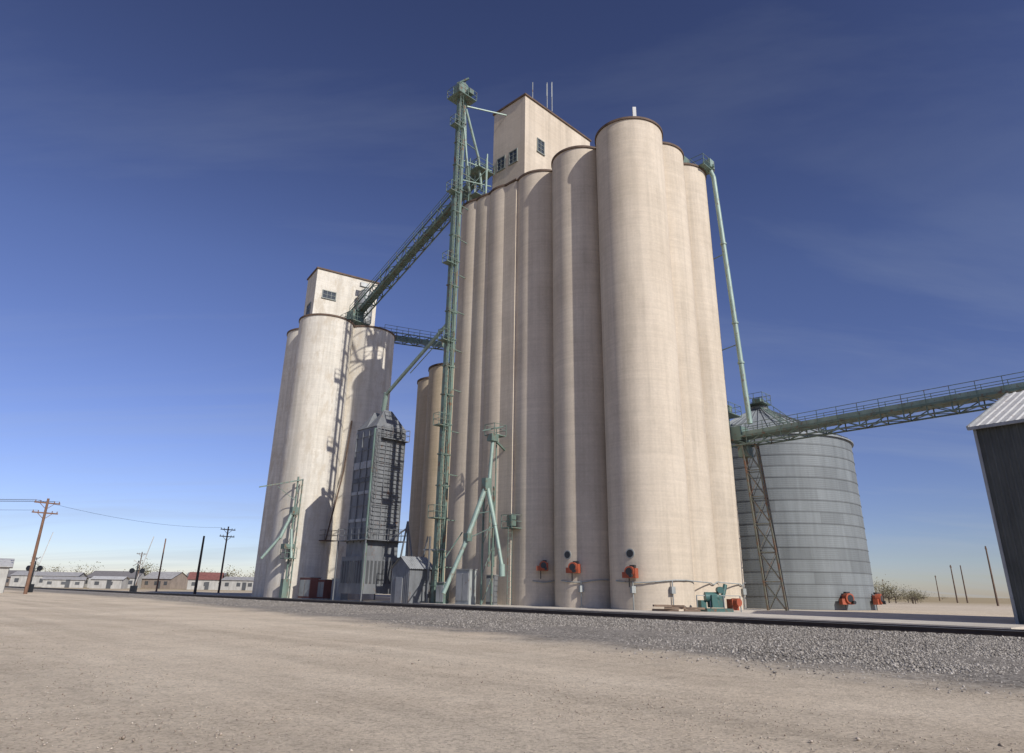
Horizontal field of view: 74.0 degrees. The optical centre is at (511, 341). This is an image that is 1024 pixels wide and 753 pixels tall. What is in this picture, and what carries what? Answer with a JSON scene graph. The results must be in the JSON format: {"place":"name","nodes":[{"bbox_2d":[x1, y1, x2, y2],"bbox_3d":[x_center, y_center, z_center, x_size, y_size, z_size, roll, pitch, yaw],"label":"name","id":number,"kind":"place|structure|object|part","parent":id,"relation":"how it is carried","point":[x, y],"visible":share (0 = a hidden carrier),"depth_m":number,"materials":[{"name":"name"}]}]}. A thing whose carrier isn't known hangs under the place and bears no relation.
{"place":"outdoors","nodes":[
{"label":"outdoors","id":0,"kind":"place"},
{"bbox_2d":[0,558,14,592],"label":"warehouse","id":1,"kind":"structure","parent":0,"point":[6,564],"depth_m":77.56,"materials":[{"name":"paint"}]},
{"bbox_2d":[9,571,87,586],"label":"warehouse","id":2,"kind":"structure","parent":0,"point":[18,579],"depth_m":188.07,"materials":[{"name":"paint"}]},
{"bbox_2d":[14,578,42,582],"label":"windows and door","id":3,"kind":"structure","parent":2,"relation":"in","point":[16,579],"depth_m":186.51,"materials":[{"name":"glass"}]},
{"bbox_2d":[41,576,86,587],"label":"warehouse","id":4,"kind":"structure","parent":0,"point":[61,582],"depth_m":172.46,"materials":[{"name":"paint"}]},
{"bbox_2d":[47,579,79,587],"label":"windows and door","id":5,"kind":"structure","parent":4,"relation":"in","point":[67,583],"depth_m":172.32,"materials":[{"name":"glass"}]},
{"bbox_2d":[89,576,129,588],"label":"warehouse","id":6,"kind":"structure","parent":0,"point":[108,582],"depth_m":165.11,"materials":[{"name":"paint"}]},
{"bbox_2d":[94,580,112,588],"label":"windows and door","id":7,"kind":"structure","parent":6,"relation":"in","point":[109,582],"depth_m":164.71,"materials":[{"name":"glass"}]},
{"bbox_2d":[87,573,144,588],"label":"walls","id":8,"kind":"structure","parent":0,"point":[139,580],"depth_m":186.33,"materials":[{"name":"white paint"}]},
{"bbox_2d":[88,571,145,577],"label":"roof","id":9,"kind":"structure","parent":8,"relation":"on","point":[128,574],"depth_m":186.76,"materials":[{"name":"grey metal"}]},
{"bbox_2d":[141,573,187,588],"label":"walls","id":10,"kind":"structure","parent":0,"point":[180,581],"depth_m":189.46,"materials":[{"name":"beige paint"}]},
{"bbox_2d":[144,581,166,588],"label":"windows and door","id":11,"kind":"structure","parent":10,"relation":"attached to","point":[155,582],"depth_m":188.70,"materials":[{"name":"glass"}]},
{"bbox_2d":[142,572,187,578],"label":"roof","id":12,"kind":"structure","parent":10,"relation":"on","point":[163,575],"depth_m":191.23,"materials":[{"name":"grey metal"}]},
{"bbox_2d":[187,577,222,589],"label":"walls","id":13,"kind":"structure","parent":0,"point":[213,584],"depth_m":181.00,"materials":[{"name":"white paint"}]},
{"bbox_2d":[191,582,208,589],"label":"windows and door","id":14,"kind":"structure","parent":13,"relation":"attached to","point":[206,585],"depth_m":180.86,"materials":[{"name":"glass"}]},
{"bbox_2d":[187,572,223,579],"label":"roof","id":15,"kind":"structure","parent":13,"relation":"on","point":[207,576],"depth_m":183.08,"materials":[{"name":"red metal"}]},
{"bbox_2d":[220,577,253,590],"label":"warehouse","id":16,"kind":"structure","parent":0,"point":[236,583],"depth_m":181.80,"materials":[{"name":"paint"}]},
{"bbox_2d":[225,582,251,589],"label":"windows and door","id":17,"kind":"structure","parent":16,"relation":"in","point":[244,583],"depth_m":181.72,"materials":[{"name":"glass"}]},
{"bbox_2d":[330,578,347,599],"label":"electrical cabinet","id":18,"kind":"object","parent":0,"point":[340,596],"visible":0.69,"depth_m":69.52,"materials":[{"name":"grey metal"}]},
{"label":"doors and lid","id":19,"kind":"part","parent":18,"relation":"part of","materials":[{"name":"grey metal"}]},
{"bbox_2d":[0,587,1023,752],"bbox_3d":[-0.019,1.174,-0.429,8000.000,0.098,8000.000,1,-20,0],"label":"ground","id":20,"kind":"structure","parent":0,"point":[397,716],"depth_m":9.24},
{"bbox_2d":[26,533,52,591],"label":"railroad crossing signal","id":21,"kind":"object","parent":20,"relation":"on","point":[31,586],"visible":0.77,"depth_m":86.69,"materials":[{"name":"white paint"}]},
{"bbox_2d":[23,498,59,593],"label":"utility pole","id":22,"kind":"object","parent":20,"relation":"on","point":[46,507],"visible":0.94,"depth_m":75.88,"materials":[{"name":"brown wood"}]},
{"bbox_2d":[135,552,144,585],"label":"utility pole","id":23,"kind":"object","parent":20,"relation":"on","point":[139,567],"visible":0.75,"depth_m":175.02,"materials":[{"name":"brown wood"}]},
{"bbox_2d":[26,558,254,576],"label":"distant treeline","id":24,"kind":"object","parent":20,"relation":"on","point":[148,571],"visible":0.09,"depth_m":215.04,"materials":[{"name":"brown plant"}]},
{"bbox_2d":[129,537,153,591],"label":"railroad crossing signal","id":25,"kind":"object","parent":20,"relation":"on","point":[133,588],"visible":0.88,"depth_m":92.27,"materials":[{"name":"white paint"}]},
{"bbox_2d":[155,539,165,591],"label":"utility pole","id":26,"kind":"object","parent":20,"relation":"on","point":[160,567],"visible":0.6,"depth_m":118.16,"materials":[{"name":"brown wood"}]},
{"bbox_2d":[193,536,204,593],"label":"utility pole","id":27,"kind":"object","parent":20,"relation":"on","point":[197,575],"visible":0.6,"depth_m":95.47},
{"bbox_2d":[217,527,234,592],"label":"utility pole","id":28,"kind":"object","parent":20,"relation":"on","point":[223,536],"visible":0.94,"depth_m":111.40,"materials":[{"name":"brown wood"}]},
{"bbox_2d":[2,499,221,527],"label":"power lines","id":29,"kind":"object","parent":28,"relation":"attached to","point":[76,509],"visible":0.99,"depth_m":76.95,"materials":[{"name":"black metal"}]},
{"bbox_2d":[259,477,303,597],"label":"loading spout","id":30,"kind":"object","parent":20,"relation":"on","point":[285,587],"visible":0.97,"depth_m":72.01,"materials":[{"name":"green metal"}]},
{"bbox_2d":[298,577,321,598],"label":"storage box","id":31,"kind":"object","parent":20,"relation":"on","point":[308,587],"visible":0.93,"depth_m":69.98,"materials":[{"name":"metal"}]},
{"bbox_2d":[298,577,321,598],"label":"door","id":32,"kind":"structure","parent":31,"relation":"in","point":[302,589],"depth_m":70.09,"materials":[{"name":"grey metal"}]},
{"bbox_2d":[251,266,394,598],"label":"grain elevator","id":33,"kind":"object","parent":20,"relation":"on","point":[336,374],"visible":0.84,"depth_m":79.86,"materials":[{"name":"concrete"}]},
{"bbox_2d":[321,289,336,300],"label":"window frame","id":34,"kind":"structure","parent":33,"relation":"in","point":[323,289],"depth_m":90.90,"materials":[{"name":"grey metal"}]},
{"bbox_2d":[323,290,335,299],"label":"window glass","id":35,"kind":"structure","parent":33,"relation":"in","point":[324,292],"depth_m":90.97,"materials":[{"name":"grey glass"}]},
{"bbox_2d":[382,324,455,350],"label":"conveyor bridge","id":36,"kind":"structure","parent":33,"relation":"on","point":[402,339],"depth_m":95.53,"materials":[{"name":"green metal"}]},
{"bbox_2d":[349,159,489,319],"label":"conveyor bridge","id":37,"kind":"structure","parent":33,"relation":"on","point":[411,253],"depth_m":83.30,"materials":[{"name":"green metal"}]},
{"bbox_2d":[317,579,331,599],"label":"storage box","id":38,"kind":"object","parent":20,"relation":"on","point":[324,589],"visible":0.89,"depth_m":69.85,"materials":[{"name":"red metal"}]},
{"bbox_2d":[317,579,331,599],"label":"door","id":39,"kind":"structure","parent":38,"relation":"in","point":[320,588],"depth_m":69.82,"materials":[{"name":"grey metal"}]},
{"bbox_2d":[332,410,445,602],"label":"grain dryer","id":40,"kind":"object","parent":20,"relation":"on","point":[370,558],"visible":0.98,"depth_m":65.65,"materials":[{"name":"grey metal"}]},
{"bbox_2d":[390,556,431,602],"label":"metal shed","id":41,"kind":"structure","parent":20,"relation":"on","point":[409,580],"depth_m":58.09,"materials":[{"name":"grey metal"}]},
{"bbox_2d":[394,577,402,602],"bbox_3d":[-9.663,21.198,57.919,0.950,2.100,0.060,-18,-27,42],"label":"shed door","id":42,"kind":"structure","parent":41,"relation":"in","point":[399,580],"depth_m":57.88,"materials":[{"name":"grey metal"}]},
{"bbox_2d":[408,362,454,581],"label":"grain elevator","id":43,"kind":"object","parent":20,"relation":"on","point":[424,466],"visible":0.17,"depth_m":99.66,"materials":[{"name":"concrete"}]},
{"bbox_2d":[428,77,506,602],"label":"bucket elevator leg","id":44,"kind":"object","parent":20,"relation":"on","point":[461,97],"visible":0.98,"depth_m":67.00,"materials":[{"name":"green metal"}]},
{"bbox_2d":[381,324,444,410],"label":"dryer feed spout","id":45,"kind":"object","parent":44,"relation":"attached to","point":[406,371],"visible":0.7,"depth_m":68.58,"materials":[{"name":"metal"}]},
{"bbox_2d":[441,422,521,604],"bbox_3d":[-2.175,13.932,55.844,6.226,14.669,4.464,1,-20,0],"label":"loading spout","id":46,"kind":"object","parent":20,"relation":"on","point":[486,484],"visible":0.99,"depth_m":54.96,"materials":[{"name":"green metal"}]},
{"bbox_2d":[0,608,1023,752],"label":"pebbles","id":47,"kind":"object","parent":20,"relation":"on","point":[123,737],"visible":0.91,"depth_m":7.36,"materials":[{"name":"grey stone"}]},
{"bbox_2d":[5,586,1023,640],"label":"railway track","id":48,"kind":"structure","parent":20,"relation":"on","point":[999,632],"depth_m":32.01,"materials":[{"name":"metal"}]},
{"bbox_2d":[93,594,1023,697],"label":"gravel","id":49,"kind":"structure","parent":20,"relation":"on","point":[978,646],"depth_m":19.47,"materials":[{"name":"grey gravel"}]},
{"bbox_2d":[445,82,746,610],"bbox_3d":[6.870,-4.684,67.130,15.523,57.650,25.438,18,-26,-39],"label":"grain elevator","id":50,"kind":"object","parent":20,"relation":"on","point":[589,370],"visible":0.95,"depth_m":56.76,"materials":[{"name":"beige concrete"}]},
{"bbox_2d":[498,157,503,169],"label":"side window glass","id":51,"kind":"structure","parent":50,"relation":"in","point":[501,159],"depth_m":75.95,"materials":[{"name":"grey glass"}]},
{"bbox_2d":[496,155,505,172],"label":"side window frame","id":52,"kind":"structure","parent":50,"relation":"in","point":[504,156],"depth_m":75.78,"materials":[{"name":"grey metal"}]},
{"bbox_2d":[510,150,515,162],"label":"side window glass","id":53,"kind":"structure","parent":50,"relation":"in","point":[514,152],"depth_m":74.68,"materials":[{"name":"grey glass"}]},
{"bbox_2d":[508,148,517,165],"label":"side window frame","id":54,"kind":"structure","parent":50,"relation":"in","point":[516,149],"depth_m":74.48,"materials":[{"name":"grey metal"}]},
{"bbox_2d":[536,137,544,155],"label":"window frame","id":55,"kind":"structure","parent":50,"relation":"in","point":[537,137],"depth_m":75.67,"materials":[{"name":"grey metal"}]},
{"bbox_2d":[538,139,543,153],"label":"window glass","id":56,"kind":"structure","parent":50,"relation":"in","point":[539,141],"depth_m":75.84,"materials":[{"name":"grey glass"}]},
{"bbox_2d":[702,158,752,423],"bbox_3d":[19.265,-5.266,62.128,2.770,26.509,0.800,-18,-27,42],"label":"grain spout","id":57,"kind":"object","parent":50,"relation":"attached to","point":[735,322],"visible":0.94,"depth_m":61.03,"materials":[{"name":"green metal"}]},
{"bbox_2d":[345,600,1023,628],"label":"concrete apron","id":58,"kind":"object","parent":20,"relation":"on","point":[948,620],"visible":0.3,"depth_m":39.78,"materials":[{"name":"grey concrete"}]},
{"bbox_2d":[435,582,448,603],"bbox_3d":[-5.746,20.833,56.127,1.020,1.775,0.720,-15,-26,38],"label":"boot","id":59,"kind":"object","parent":58,"relation":"on","point":[441,598],"visible":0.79,"depth_m":55.87,"materials":[{"name":"green metal"}]},
{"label":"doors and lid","id":60,"kind":"part","parent":59,"relation":"part of","materials":[{"name":"grey metal"}]},
{"bbox_2d":[455,569,477,604],"bbox_3d":[-3.730,19.881,54.890,1.620,2.775,0.920,-15,-26,38],"label":"electrical cabinet","id":61,"kind":"object","parent":58,"relation":"on","point":[465,593],"visible":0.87,"depth_m":54.52,"materials":[{"name":"grey metal"}]},
{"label":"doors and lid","id":62,"kind":"part","parent":61,"relation":"part of","materials":[{"name":"grey metal"}]},
{"bbox_2d":[485,575,498,604],"bbox_3d":[-1.634,20.139,54.916,0.920,2.375,0.620,-15,-26,38],"label":"electrical cabinet","id":63,"kind":"object","parent":58,"relation":"on","point":[495,589],"visible":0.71,"depth_m":54.73,"materials":[{"name":"grey metal"}]},
{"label":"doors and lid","id":64,"kind":"part","parent":63,"relation":"part of","materials":[{"name":"grey metal"}]},
{"bbox_2d":[652,605,704,611],"bbox_3d":[10.877,17.444,44.404,3.426,0.380,1.091,-1,-20,7],"label":"timber pile","id":65,"kind":"object","parent":58,"relation":"on","point":[672,608],"visible":0.98,"depth_m":44.08,"materials":[{"name":"wood"}]},
{"bbox_2d":[696,584,741,611],"bbox_3d":[13.773,17.222,45.492,2.991,1.855,1.282,6,-21,-12],"label":"auger drive machine","id":66,"kind":"object","parent":58,"relation":"on","point":[715,601],"visible":0.94,"depth_m":45.26,"materials":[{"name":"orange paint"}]},
{"bbox_2d":[741,444,788,610],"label":"trestle tower","id":67,"kind":"structure","parent":20,"relation":"on","point":[765,496],"depth_m":53.99,"materials":[{"name":"metal"}]},
{"bbox_2d":[729,371,1023,457],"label":"conveyor gallery","id":68,"kind":"object","parent":67,"relation":"on","point":[739,435],"visible":0.91,"depth_m":49.62,"materials":[{"name":"green metal"}]},
{"bbox_2d":[727,392,885,609],"bbox_3d":[27.132,16.412,71.709,17.648,21.810,17.996,1,-20,0],"label":"steel grain bin","id":69,"kind":"object","parent":20,"relation":"on","point":[815,506],"visible":0.62,"depth_m":63.35,"materials":[{"name":"grey metal"}]},
{"bbox_2d":[874,574,945,603],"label":"distant treeline","id":70,"kind":"object","parent":20,"relation":"on","point":[916,596],"visible":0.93,"depth_m":129.79,"materials":[{"name":"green plant"}]},
{"bbox_2d":[950,565,957,602],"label":"utility pole","id":71,"kind":"object","parent":20,"relation":"on","point":[954,584],"visible":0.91,"depth_m":161.48,"materials":[{"name":"brown wood"}]},
{"bbox_2d":[960,565,967,602],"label":"utility pole","id":72,"kind":"object","parent":20,"relation":"on","point":[964,585],"visible":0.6,"depth_m":162.27,"materials":[{"name":"brown wood"}]},
{"bbox_2d":[985,546,998,605],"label":"utility pole","id":73,"kind":"object","parent":20,"relation":"on","point":[995,593],"visible":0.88,"depth_m":113.60,"materials":[{"name":"brown wood"}]},
{"bbox_2d":[976,418,1023,623],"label":"long wall","id":74,"kind":"structure","parent":20,"relation":"on","point":[1002,449],"depth_m":34.05,"materials":[{"name":"grey metal"}]},
{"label":"gable walls","id":75,"kind":"object","parent":20,"relation":"on","visible":0},
{"bbox_2d":[966,393,1023,623],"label":"eave trim","id":76,"kind":"structure","parent":75,"relation":"attached to","point":[969,428],"depth_m":34.50,"materials":[{"name":"grey metal"}]},
{"bbox_2d":[970,390,1023,426],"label":"sheet roof","id":77,"kind":"structure","parent":75,"relation":"on","point":[1009,407],"depth_m":36.99,"materials":[{"name":"silver metal"}]},
{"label":"walls","id":78,"kind":"object","parent":20,"relation":"on","visible":0},
{"bbox_2d":[8,570,25,576],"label":"roof","id":79,"kind":"structure","parent":78,"relation":"on","point":[11,572],"depth_m":208.85,"materials":[{"name":"grey metal"}]},
{"bbox_2d":[0,0,1023,597],"label":"sky","id":80,"kind":"structure","parent":0,"point":[175,175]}
]}

